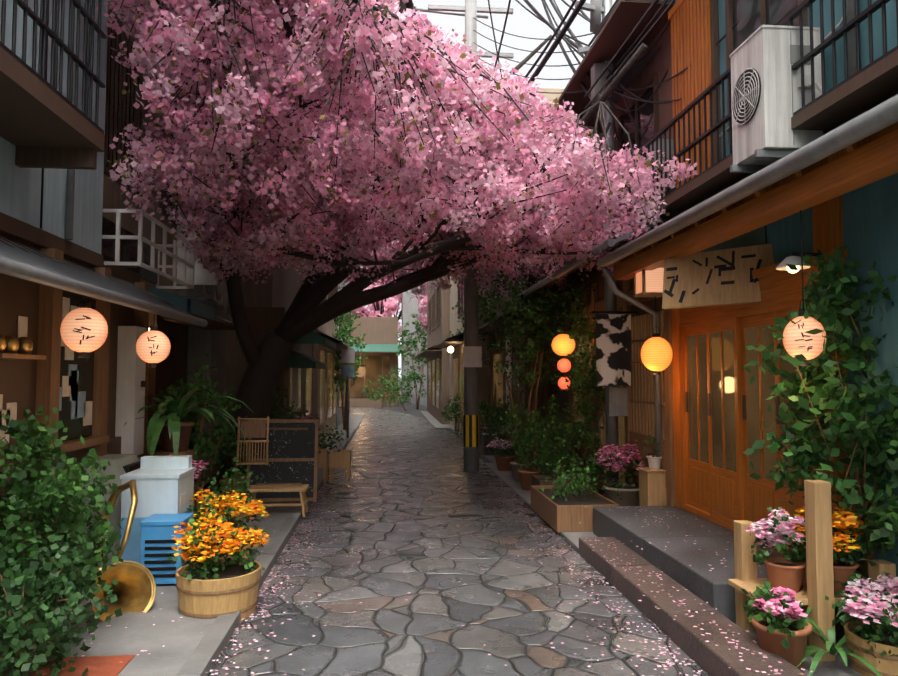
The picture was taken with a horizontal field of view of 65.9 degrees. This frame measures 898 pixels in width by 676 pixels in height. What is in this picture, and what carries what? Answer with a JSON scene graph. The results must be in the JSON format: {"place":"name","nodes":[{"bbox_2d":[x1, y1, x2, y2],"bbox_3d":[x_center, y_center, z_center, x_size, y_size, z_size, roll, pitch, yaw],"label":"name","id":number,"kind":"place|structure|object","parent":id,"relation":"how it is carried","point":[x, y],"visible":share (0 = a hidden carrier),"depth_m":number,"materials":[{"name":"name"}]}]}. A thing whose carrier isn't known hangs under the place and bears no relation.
{"place":"outdoors","nodes":[
{"label":"outdoors","id":0,"kind":"place"},
{"bbox_2d":[148,450,207,497],"bbox_3d":[-2.730,1.318,6.517,0.868,0.487,0.836,0,-3,-5],"label":"flowering plant","id":1,"kind":"object","parent":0,"point":[200,465],"depth_m":6.61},
{"bbox_2d":[0,414,364,675],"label":"pavement","id":2,"kind":"structure","parent":0,"point":[193,646],"depth_m":4.18,"materials":[{"name":"concrete"}]},
{"bbox_2d":[0,406,123,640],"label":"bush","id":3,"kind":"object","parent":2,"relation":"on","point":[45,490],"depth_m":4.01,"materials":[{"name":"plant"}]},
{"bbox_2d":[76,454,140,569],"bbox_3d":[-2.833,1.446,5.868,0.470,0.870,0.550,0,-3,-5],"label":"old grey-green machine","id":4,"kind":"object","parent":2,"relation":"on","point":[121,464],"visible":0.17,"depth_m":5.63,"materials":[{"name":"metal"}]},
{"bbox_2d":[90,479,155,621],"bbox_3d":[-2.283,1.467,4.867,0.396,0.840,0.890,1,-3,-26],"label":"brass horn","id":5,"kind":"object","parent":2,"relation":"on","point":[134,589],"visible":0.71,"depth_m":4.67,"materials":[{"name":"metal"}]},
{"bbox_2d":[120,455,195,562],"bbox_3d":[-2.372,1.455,5.657,0.452,0.930,0.470,0,-3,-5],"label":"old washing machine","id":6,"kind":"object","parent":2,"relation":"on","point":[164,484],"visible":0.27,"depth_m":5.45,"materials":[{"name":"white metal"}]},
{"bbox_2d":[140,513,192,585],"bbox_3d":[-2.149,1.634,5.270,0.306,0.530,0.296,0,-3,-5],"label":"blue crate","id":7,"kind":"object","parent":2,"relation":"on","point":[158,542],"visible":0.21,"depth_m":5.13,"materials":[{"name":"paint"}]},
{"bbox_2d":[124,386,253,527],"bbox_3d":[-2.684,1.204,6.709,1.454,1.444,1.972,2,-4,-30],"label":"strap leaf plant","id":8,"kind":"object","parent":2,"relation":"on","point":[174,433],"visible":0.58,"depth_m":6.89,"materials":[{"name":"green plant"}]},
{"bbox_2d":[166,354,240,509],"bbox_3d":[-2.712,1.076,7.568,0.860,1.803,0.735,0,-3,-5],"label":"shrub","id":9,"kind":"object","parent":2,"relation":"on","point":[212,446],"depth_m":7.55,"materials":[{"name":"plant"}]},
{"bbox_2d":[175,558,261,619],"bbox_3d":[-1.562,1.719,4.704,0.560,0.300,0.554,0,-3,-5],"label":"wooden tub planter","id":10,"kind":"object","parent":2,"relation":"on","point":[233,588],"visible":0.9,"depth_m":4.50,"materials":[{"name":"brown wood"}]},
{"bbox_2d":[167,515,269,579],"bbox_3d":[-1.572,1.420,4.721,0.709,0.463,0.663,0,-3,-5],"label":"marigold","id":11,"kind":"object","parent":10,"relation":"in","point":[228,544],"depth_m":4.63,"materials":[{"name":"plant"}]},
{"bbox_2d":[235,417,269,465],"bbox_3d":[-2.334,1.224,8.242,0.380,0.573,0.088,0,-3,-5],"label":"wooden chair","id":12,"kind":"object","parent":2,"relation":"on","point":[253,429],"visible":0.98,"depth_m":8.25,"materials":[{"name":"brown wood"}]},
{"bbox_2d":[245,483,308,516],"bbox_3d":[-1.925,1.821,7.783,0.660,0.332,0.311,0,-3,-5],"label":"wooden bench","id":13,"kind":"object","parent":2,"relation":"on","point":[301,488],"visible":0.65,"depth_m":7.76,"materials":[{"name":"brown wood"}]},
{"bbox_2d":[246,419,318,503],"bbox_3d":[-2.075,1.536,8.698,0.860,1.026,0.404,0,-3,-5],"label":"chalkboard sign","id":14,"kind":"object","parent":2,"relation":"on","point":[293,451],"visible":0.75,"depth_m":8.60,"materials":[{"name":"brown wood"}]},
{"bbox_2d":[269,379,312,419],"bbox_3d":[-2.602,1.363,10.724,1.013,1.580,1.229,0,-3,-5],"label":"shrub","id":15,"kind":"object","parent":2,"relation":"on","point":[291,415],"depth_m":10.62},
{"bbox_2d":[318,447,327,482],"bbox_3d":[-1.980,1.894,10.343,0.320,0.480,0.350,0,-3,-5],"label":"wooden planter","id":16,"kind":"object","parent":2,"relation":"on","point":[323,459],"visible":0.54,"depth_m":10.19,"materials":[{"name":"brown wood"}]},
{"bbox_2d":[318,425,348,453],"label":"planter leaves","id":17,"kind":"object","parent":16,"relation":"on","point":[323,444],"visible":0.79,"depth_m":10.38,"materials":[{"name":"green plant"}]},
{"bbox_2d":[341,348,354,437],"bbox_3d":[-2.551,1.409,17.470,0.340,2.300,0.071,0,-3,-5],"label":"street sign pole","id":18,"kind":"object","parent":2,"relation":"on","point":[347,355],"visible":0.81,"depth_m":17.47,"materials":[{"name":"grey metal"}]},
{"bbox_2d":[332,312,367,429],"bbox_3d":[-3.053,0.764,20.297,1.374,3.908,2.518,0,-3,-5],"label":"potted tree","id":19,"kind":"object","parent":2,"relation":"on","point":[340,334],"depth_m":20.18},
{"bbox_2d":[186,489,269,537],"bbox_3d":[-1.814,1.492,5.697,0.678,0.486,0.644,0,-3,-5],"label":"marigold","id":20,"kind":"object","parent":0,"point":[249,509],"depth_m":5.70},
{"bbox_2d":[197,457,259,520],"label":"potted plant leaves","id":21,"kind":"object","parent":20,"relation":"attached to","point":[239,483],"visible":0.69,"depth_m":6.67,"materials":[{"name":"green plant"}]},
{"bbox_2d":[219,478,245,501],"bbox_3d":[-2.667,1.893,8.568,0.344,0.270,0.344,0,-3,-5],"label":"terracotta pot","id":22,"kind":"object","parent":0,"point":[224,480],"visible":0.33,"depth_m":8.51,"materials":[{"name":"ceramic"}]},
{"bbox_2d":[216,434,253,480],"bbox_3d":[-2.663,1.491,8.617,0.509,0.588,0.667,0,-3,-5],"label":"potted plant","id":23,"kind":"object","parent":22,"relation":"on","point":[223,453],"depth_m":8.53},
{"bbox_2d":[297,0,615,377],"label":"sky","id":24,"kind":"structure","parent":0,"point":[522,23],"materials":[{"name":"white"}]},
{"bbox_2d":[350,88,563,406],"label":"buildings","id":25,"kind":"structure","parent":0,"point":[380,338],"depth_m":35.30,"materials":[{"name":"brown wood"}]},
{"bbox_2d":[208,407,708,675],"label":"alley paving","id":26,"kind":"structure","parent":0,"point":[523,628],"depth_m":5.21,"materials":[{"name":"stone"}]},
{"bbox_2d":[329,450,350,481],"bbox_3d":[-1.635,1.918,10.413,0.300,0.440,0.330,0,-3,-5],"label":"wooden planter","id":27,"kind":"object","parent":26,"relation":"on","point":[341,459],"visible":0.92,"depth_m":10.26,"materials":[{"name":"brown wood"}]},
{"bbox_2d":[42,432,812,675],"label":"fallen petals","id":28,"kind":"object","parent":26,"relation":"on","point":[669,664],"visible":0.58,"depth_m":4.80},
{"bbox_2d":[428,0,513,471],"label":"concrete utility pole","id":29,"kind":"object","parent":26,"relation":"on","point":[472,356],"visible":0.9,"depth_m":11.69,"materials":[{"name":"grey concrete"}]},
{"bbox_2d":[392,0,739,217],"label":"overhead cables","id":30,"kind":"object","parent":29,"relation":"attached to","point":[559,34],"visible":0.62,"depth_m":8.22,"materials":[{"name":"grey metal"}]},
{"bbox_2d":[579,537,806,675],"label":"entrance step","id":31,"kind":"object","parent":26,"relation":"on","point":[710,658],"visible":0.9,"depth_m":4.26,"materials":[{"name":"concrete"}]},
{"bbox_2d":[310,378,709,675],"bbox_3d":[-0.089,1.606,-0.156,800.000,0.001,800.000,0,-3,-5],"label":"curb","id":32,"kind":"structure","parent":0,"point":[412,410],"depth_m":29.41,"materials":[{"name":"stone"}]},
{"bbox_2d":[0,523,121,675],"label":"bush","id":33,"kind":"object","parent":32,"relation":"on","point":[40,627],"depth_m":3.54,"materials":[{"name":"plant"}]},
{"bbox_2d":[0,0,207,614],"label":"building","id":34,"kind":"structure","parent":32,"relation":"on","point":[53,66],"depth_m":4.96,"materials":[{"name":"grey paint"}]},
{"bbox_2d":[60,295,107,357],"bbox_3d":[-2.405,-0.106,4.569,0.280,0.471,0.285,0,-3,-5],"label":"lantern","id":35,"kind":"object","parent":34,"relation":"attached to","point":[84,329],"visible":0.94,"depth_m":4.48,"materials":[{"name":"orange"}]},
{"bbox_2d":[136,303,170,366],"bbox_3d":[-2.398,-0.023,5.621,0.260,0.523,0.264,0,-3,-5],"label":"lantern","id":36,"kind":"object","parent":34,"relation":"attached to","point":[153,346],"visible":1,"depth_m":5.54,"materials":[{"name":"beige"}]},
{"bbox_2d":[101,0,234,455],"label":"building","id":37,"kind":"structure","parent":32,"relation":"on","point":[158,258],"depth_m":7.19,"materials":[{"name":"concrete"}]},
{"bbox_2d":[178,285,216,304],"bbox_3d":[-3.303,-0.738,9.087,0.380,0.550,0.612,0,-3,-5],"label":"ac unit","id":38,"kind":"object","parent":37,"relation":"on","point":[204,294],"visible":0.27,"depth_m":8.82,"materials":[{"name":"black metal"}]},
{"bbox_2d":[209,275,224,308],"bbox_3d":[-3.373,-0.679,9.716,0.350,0.500,0.542,0,-3,-5],"label":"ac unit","id":39,"kind":"object","parent":37,"relation":"on","point":[218,296],"visible":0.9,"depth_m":9.77,"materials":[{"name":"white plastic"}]},
{"bbox_2d":[187,173,361,484],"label":"shops","id":40,"kind":"structure","parent":32,"relation":"on","point":[308,373],"depth_m":11.10,"materials":[{"name":"brown wood"}]},
{"bbox_2d":[361,283,401,319],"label":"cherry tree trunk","id":41,"kind":"object","parent":32,"relation":"on","point":[377,307],"visible":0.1,"depth_m":40.58,"materials":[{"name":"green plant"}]},
{"bbox_2d":[351,242,401,316],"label":"cherry blossoms","id":42,"kind":"object","parent":41,"relation":"on","point":[393,305],"visible":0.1,"depth_m":39.42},
{"bbox_2d":[380,383,391,408],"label":"bush stems","id":43,"kind":"object","parent":32,"relation":"on","point":[384,397],"visible":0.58,"depth_m":33.14,"materials":[{"name":"plant"}]},
{"bbox_2d":[361,375,399,407],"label":"bush leaves","id":44,"kind":"object","parent":43,"relation":"on","point":[383,381],"visible":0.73,"depth_m":33.31,"materials":[{"name":"green plant"}]},
{"bbox_2d":[391,303,401,320],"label":"cherry tree trunk","id":45,"kind":"object","parent":32,"relation":"on","point":[400,315],"visible":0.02,"depth_m":45.80,"materials":[{"name":"brown plant"}]},
{"bbox_2d":[363,233,401,340],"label":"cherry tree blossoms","id":46,"kind":"object","parent":45,"relation":"on","point":[399,323],"visible":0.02,"depth_m":45.84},
{"bbox_2d":[117,0,677,493],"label":"cherry tree branches","id":47,"kind":"object","parent":32,"relation":"on","point":[269,354],"visible":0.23,"depth_m":8.44,"materials":[{"name":"pink plant"}]},
{"bbox_2d":[95,0,696,298],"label":"cherry blossoms","id":48,"kind":"object","parent":47,"relation":"on","point":[584,197],"visible":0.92,"depth_m":6.08,"materials":[{"name":"plant"}]},
{"bbox_2d":[391,374,417,410],"bbox_3d":[-1.938,2.408,31.259,1.587,1.825,0.854,0,-3,-5],"label":"shrub","id":49,"kind":"object","parent":32,"relation":"on","point":[398,397],"visible":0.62,"depth_m":31.25,"materials":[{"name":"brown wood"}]},
{"bbox_2d":[384,363,425,404],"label":"bush leaves","id":50,"kind":"object","parent":49,"relation":"on","point":[409,377],"visible":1,"depth_m":31.31,"materials":[{"name":"green plant"}]},
{"bbox_2d":[394,313,426,409],"bbox_3d":[-1.508,1.120,33.032,2.205,4.578,2.332,0,-3,-5],"label":"green tree","id":51,"kind":"object","parent":32,"relation":"on","point":[414,345],"depth_m":32.88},
{"bbox_2d":[415,207,553,461],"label":"shops","id":52,"kind":"structure","parent":32,"relation":"on","point":[442,353],"depth_m":18.62,"materials":[{"name":"beige concrete"}]},
{"bbox_2d":[509,0,674,505],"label":"building","id":53,"kind":"structure","parent":32,"relation":"on","point":[651,120],"depth_m":8.15,"materials":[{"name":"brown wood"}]},
{"bbox_2d":[592,311,637,385],"bbox_3d":[1.930,0.122,8.066,0.546,0.865,0.068,0,-3,-5],"label":"fabric banner","id":54,"kind":"object","parent":53,"relation":"attached to","point":[613,348],"visible":1,"depth_m":8.06,"materials":[{"name":"fabric"}]},
{"bbox_2d":[593,506,803,623],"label":"entrance platform","id":55,"kind":"structure","parent":32,"relation":"on","point":[676,557],"depth_m":5.45,"materials":[{"name":"concrete"}]},
{"bbox_2d":[597,0,897,618],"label":"orange shop","id":56,"kind":"structure","parent":32,"relation":"on","point":[836,183],"depth_m":5.32,"materials":[{"name":"teal paint"}]},
{"bbox_2d":[633,266,663,297],"bbox_3d":[1.971,-0.637,6.774,0.260,0.471,0.260,0,-3,-5],"label":"lit sign box","id":57,"kind":"object","parent":56,"relation":"attached to","point":[647,283],"visible":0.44,"depth_m":6.66,"materials":[{"name":"paper"}]},
{"bbox_2d":[641,296,672,374],"bbox_3d":[2.020,-0.133,6.755,0.300,0.982,0.300,0,-3,-5],"label":"paper lantern","id":58,"kind":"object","parent":56,"relation":"attached to","point":[656,353],"visible":1,"depth_m":6.64,"materials":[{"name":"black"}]},
{"bbox_2d":[662,225,773,308],"bbox_3d":[2.203,-0.647,5.698,0.920,0.769,0.115,-3,-4,43],"label":"shop sign board","id":59,"kind":"object","parent":56,"relation":"attached to","point":[714,278],"visible":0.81,"depth_m":5.67,"materials":[{"name":"brown wood"}]},
{"bbox_2d":[729,25,822,172],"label":"air conditioner unit","id":60,"kind":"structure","parent":56,"relation":"attached to","point":[766,102],"depth_m":4.56,"materials":[{"name":"white plastic"}]},
{"bbox_2d":[783,210,825,365],"bbox_3d":[2.146,-0.371,4.203,0.236,1.080,0.238,0,-3,-5],"label":"paper lantern","id":61,"kind":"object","parent":56,"relation":"attached to","point":[797,339],"depth_m":4.11,"materials":[{"name":"beige"}]},
{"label":"cherry tree trunk","id":62,"kind":"object","parent":32,"relation":"on","visible":0},
{"bbox_2d":[407,259,431,329],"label":"cherry tree blossoms","id":63,"kind":"object","parent":62,"relation":"on","point":[422,303],"visible":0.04,"depth_m":33.42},
{"bbox_2d":[420,411,862,675],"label":"pavement","id":64,"kind":"structure","parent":0,"point":[837,667],"depth_m":6.82,"materials":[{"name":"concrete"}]},
{"bbox_2d":[441,393,463,435],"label":"bush leaves","id":65,"kind":"object","parent":64,"relation":"on","point":[453,408],"visible":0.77,"depth_m":18.24,"materials":[{"name":"green plant"}]},
{"bbox_2d":[450,270,501,426],"bbox_3d":[0.825,0.327,16.076,1.589,4.228,2.316,0,-3,-5],"label":"tree","id":66,"kind":"object","parent":64,"relation":"on","point":[484,301],"depth_m":15.84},
{"bbox_2d":[462,399,500,442],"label":"bush leaves","id":67,"kind":"object","parent":64,"relation":"on","point":[482,407],"visible":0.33,"depth_m":14.70,"materials":[{"name":"green plant"}]},
{"bbox_2d":[480,432,508,454],"bbox_3d":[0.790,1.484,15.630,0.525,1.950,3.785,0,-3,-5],"label":"planter","id":68,"kind":"object","parent":64,"relation":"on","point":[485,442],"visible":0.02,"depth_m":13.70,"materials":[{"name":"stone"}]},
{"bbox_2d":[494,454,514,470],"bbox_3d":[0.932,2.086,11.571,0.364,0.240,0.364,0,-3,-5],"label":"pot","id":69,"kind":"object","parent":64,"relation":"on","point":[503,463],"visible":0.88,"depth_m":11.45,"materials":[{"name":"ceramic"}]},
{"bbox_2d":[489,437,516,459],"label":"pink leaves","id":70,"kind":"object","parent":69,"relation":"on","point":[501,451],"visible":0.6,"depth_m":11.56,"materials":[{"name":"green plant"}]},
{"bbox_2d":[486,437,515,449],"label":"pink flowers","id":71,"kind":"object","parent":70,"relation":"on","point":[494,445],"visible":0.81,"depth_m":11.52,"materials":[{"name":"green plant"}]},
{"bbox_2d":[497,397,514,453],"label":"bush stems","id":72,"kind":"object","parent":64,"relation":"on","point":[506,428],"visible":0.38,"depth_m":12.77,"materials":[{"name":"plant"}]},
{"bbox_2d":[484,389,526,453],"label":"bush leaves","id":73,"kind":"object","parent":72,"relation":"attached to","point":[501,411],"visible":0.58,"depth_m":12.84,"materials":[{"name":"green plant"}]},
{"bbox_2d":[510,461,529,480],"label":"potted plant","id":74,"kind":"object","parent":64,"relation":"on","point":[514,465],"visible":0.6,"depth_m":10.28,"materials":[{"name":"beige concrete"}]},
{"bbox_2d":[511,420,530,462],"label":"potted stems","id":75,"kind":"object","parent":74,"relation":"on","point":[517,460],"visible":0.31,"depth_m":10.39,"materials":[{"name":"green plant"}]},
{"bbox_2d":[497,403,543,452],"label":"potted plant leaves","id":76,"kind":"object","parent":75,"relation":"on","point":[514,418],"visible":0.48,"depth_m":10.43,"materials":[{"name":"green plant"}]},
{"bbox_2d":[480,267,570,460],"bbox_3d":[1.219,0.483,11.135,1.571,3.374,1.928,0,-3,-5],"label":"tree","id":77,"kind":"object","parent":64,"relation":"on","point":[539,321],"depth_m":10.91,"materials":[{"name":"plant"}]},
{"bbox_2d":[517,469,540,489],"bbox_3d":[1.108,1.958,9.583,0.324,0.250,0.324,0,-3,-5],"label":"pot","id":78,"kind":"object","parent":64,"relation":"on","point":[525,479],"visible":0.81,"depth_m":9.48,"materials":[{"name":"ceramic"}]},
{"bbox_2d":[512,424,548,476],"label":"potted leaves","id":79,"kind":"object","parent":78,"relation":"on","point":[525,455],"visible":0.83,"depth_m":9.51,"materials":[{"name":"green plant"}]},
{"bbox_2d":[514,394,586,474],"bbox_3d":[1.458,1.461,9.939,1.047,1.297,1.287,0,-3,-5],"label":"bush","id":80,"kind":"object","parent":64,"relation":"on","point":[545,421],"visible":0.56,"depth_m":9.86,"materials":[{"name":"green plant"}]},
{"bbox_2d":[532,475,575,484],"bbox_3d":[1.312,1.902,8.699,0.450,0.295,0.500,0,-3,-5],"label":"square planter","id":81,"kind":"object","parent":64,"relation":"on","point":[538,479],"visible":0.35,"depth_m":8.70,"materials":[{"name":"brown wood"}]},
{"bbox_2d":[526,417,604,491],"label":"bush leaves","id":82,"kind":"object","parent":64,"relation":"on","point":[568,429],"visible":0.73,"depth_m":8.91,"materials":[{"name":"green plant"}]},
{"bbox_2d":[545,279,605,484],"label":"climbing vine","id":83,"kind":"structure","parent":64,"relation":"on","point":[573,317],"depth_m":9.64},
{"bbox_2d":[552,327,574,357],"bbox_3d":[1.652,-0.028,10.010,0.340,0.637,0.340,0,-3,-5],"label":"orange lantern","id":84,"kind":"object","parent":83,"relation":"attached to","point":[563,344],"visible":0.94,"depth_m":9.88,"materials":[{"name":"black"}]},
{"bbox_2d":[557,356,570,374],"bbox_3d":[1.655,0.395,9.956,0.200,0.265,0.200,0,-3,-5],"label":"red lantern","id":85,"kind":"object","parent":83,"relation":"attached to","point":[564,365],"visible":1,"depth_m":9.89,"materials":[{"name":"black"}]},
{"bbox_2d":[558,375,569,391],"bbox_3d":[1.654,0.649,9.951,0.180,0.246,0.180,0,-3,-5],"label":"red lantern","id":86,"kind":"object","parent":83,"relation":"attached to","point":[562,384],"visible":0.79,"depth_m":9.89,"materials":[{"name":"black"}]},
{"bbox_2d":[531,485,619,531],"bbox_3d":[1.354,1.861,7.649,0.650,0.265,1.300,0,-3,-5],"label":"long planter","id":87,"kind":"object","parent":64,"relation":"on","point":[573,513],"visible":0.79,"depth_m":7.27,"materials":[{"name":"brown wood"}]},
{"bbox_2d":[541,457,599,501],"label":"planter leaves","id":88,"kind":"object","parent":87,"relation":"on","point":[571,486],"visible":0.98,"depth_m":7.53,"materials":[{"name":"green plant"}]},
{"bbox_2d":[579,472,605,494],"bbox_3d":[1.867,1.898,8.949,0.364,0.300,0.364,0,-3,-5],"label":"tall potted plant","id":89,"kind":"object","parent":64,"relation":"on","point":[601,491],"visible":0.1,"depth_m":8.82,"materials":[{"name":"plant"}]},
{"bbox_2d":[584,369,605,474],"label":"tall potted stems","id":90,"kind":"object","parent":89,"relation":"on","point":[601,413],"visible":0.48,"depth_m":8.90,"materials":[{"name":"plant"}]},
{"bbox_2d":[566,346,605,437],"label":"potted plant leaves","id":91,"kind":"object","parent":90,"relation":"attached to","point":[587,410],"visible":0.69,"depth_m":8.99,"materials":[{"name":"green plant"}]},
{"bbox_2d":[575,0,627,482],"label":"steel utility pole","id":92,"kind":"object","parent":64,"relation":"on","point":[616,401],"visible":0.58,"depth_m":8.41,"materials":[{"name":"grey metal"}]},
{"bbox_2d":[602,483,639,505],"bbox_3d":[2.020,1.863,8.010,0.484,0.300,0.484,0,-3,-5],"label":"pink flower pot","id":93,"kind":"object","parent":64,"relation":"on","point":[629,497],"visible":0.54,"depth_m":7.84,"materials":[{"name":"ceramic"}]},
{"bbox_2d":[586,443,643,499],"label":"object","id":94,"kind":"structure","parent":93,"relation":"in","point":[607,453],"depth_m":7.98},
{"bbox_2d":[637,456,666,505],"bbox_3d":[2.166,1.610,7.282,0.280,0.725,0.280,0,-3,-5],"label":"wooden pedestal","id":95,"kind":"object","parent":64,"relation":"on","point":[652,486],"visible":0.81,"depth_m":7.17,"materials":[{"name":"brown wood"}]},
{"bbox_2d":[635,435,665,467],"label":"pedestal plant leaves","id":96,"kind":"object","parent":95,"relation":"on","point":[654,446],"visible":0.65,"depth_m":7.29,"materials":[{"name":"green plant"}]},
{"bbox_2d":[752,614,811,670],"bbox_3d":[1.790,1.655,3.723,0.294,0.250,0.294,0,-3,-5],"label":"terracotta pot","id":97,"kind":"object","parent":64,"relation":"on","point":[793,654],"visible":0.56,"depth_m":3.63,"materials":[{"name":"ceramic"}]},
{"bbox_2d":[741,580,807,648],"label":"flowers","id":98,"kind":"object","parent":97,"relation":"in","point":[778,622],"depth_m":3.67,"materials":[{"name":"plant"}]},
{"bbox_2d":[728,480,895,661],"bbox_3d":[2.150,1.312,4.130,0.790,0.980,0.560,0,-3,-5],"label":"flower stand","id":99,"kind":"object","parent":64,"relation":"on","point":[812,578],"visible":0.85,"depth_m":3.95,"materials":[{"name":"brown wood"}]},
{"bbox_2d":[746,507,805,565],"bbox_3d":[1.943,1.186,4.099,0.359,0.367,0.371,0,-3,-5],"label":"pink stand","id":100,"kind":"object","parent":99,"relation":"on","point":[763,529],"depth_m":4.06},
{"bbox_2d":[780,507,887,574],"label":"flowers","id":101,"kind":"object","parent":99,"relation":"on","point":[842,520],"depth_m":4.04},
{"bbox_2d":[743,244,897,631],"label":"climbing vine","id":102,"kind":"object","parent":64,"relation":"on","point":[827,308],"depth_m":4.23,"materials":[{"name":"plant"}]},
{"bbox_2d":[796,555,897,675],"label":"strap leaf plant","id":103,"kind":"object","parent":64,"relation":"on","point":[832,648],"visible":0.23,"depth_m":3.74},
{"bbox_2d":[843,619,897,675],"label":"tub","id":104,"kind":"object","parent":64,"relation":"on","point":[887,665],"visible":0.65,"depth_m":3.61,"materials":[{"name":"brown wood"}]},
{"bbox_2d":[825,572,897,662],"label":"flowering plant","id":105,"kind":"object","parent":104,"relation":"in","point":[876,606],"depth_m":3.64,"materials":[{"name":"plant"}]},
{"bbox_2d":[846,365,897,562],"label":"shrub","id":106,"kind":"object","parent":64,"relation":"on","point":[887,532],"visible":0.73,"depth_m":3.94,"materials":[{"name":"plant"}]},
{"bbox_3d":[-2.664,1.927,9.100,0.324,0.260,0.324,0,-3,-5],"label":"plant pot","id":107,"kind":"object","parent":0,"visible":0},
{"bbox_2d":[219,416,248,475],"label":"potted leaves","id":108,"kind":"object","parent":107,"relation":"on","point":[243,466],"visible":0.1,"depth_m":9.09,"materials":[{"name":"green plant"}]},
{"bbox_3d":[-3.078,1.853,8.112,0.384,0.300,0.384,0,-3,-5],"label":"plant pot","id":109,"kind":"object","parent":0,"visible":0},
{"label":"potted plant stems","id":110,"kind":"object","parent":109,"relation":"on","visible":0},
{"bbox_2d":[156,374,215,448],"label":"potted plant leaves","id":111,"kind":"object","parent":110,"relation":"on","point":[179,399],"visible":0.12,"depth_m":8.17,"materials":[{"name":"green plant"}]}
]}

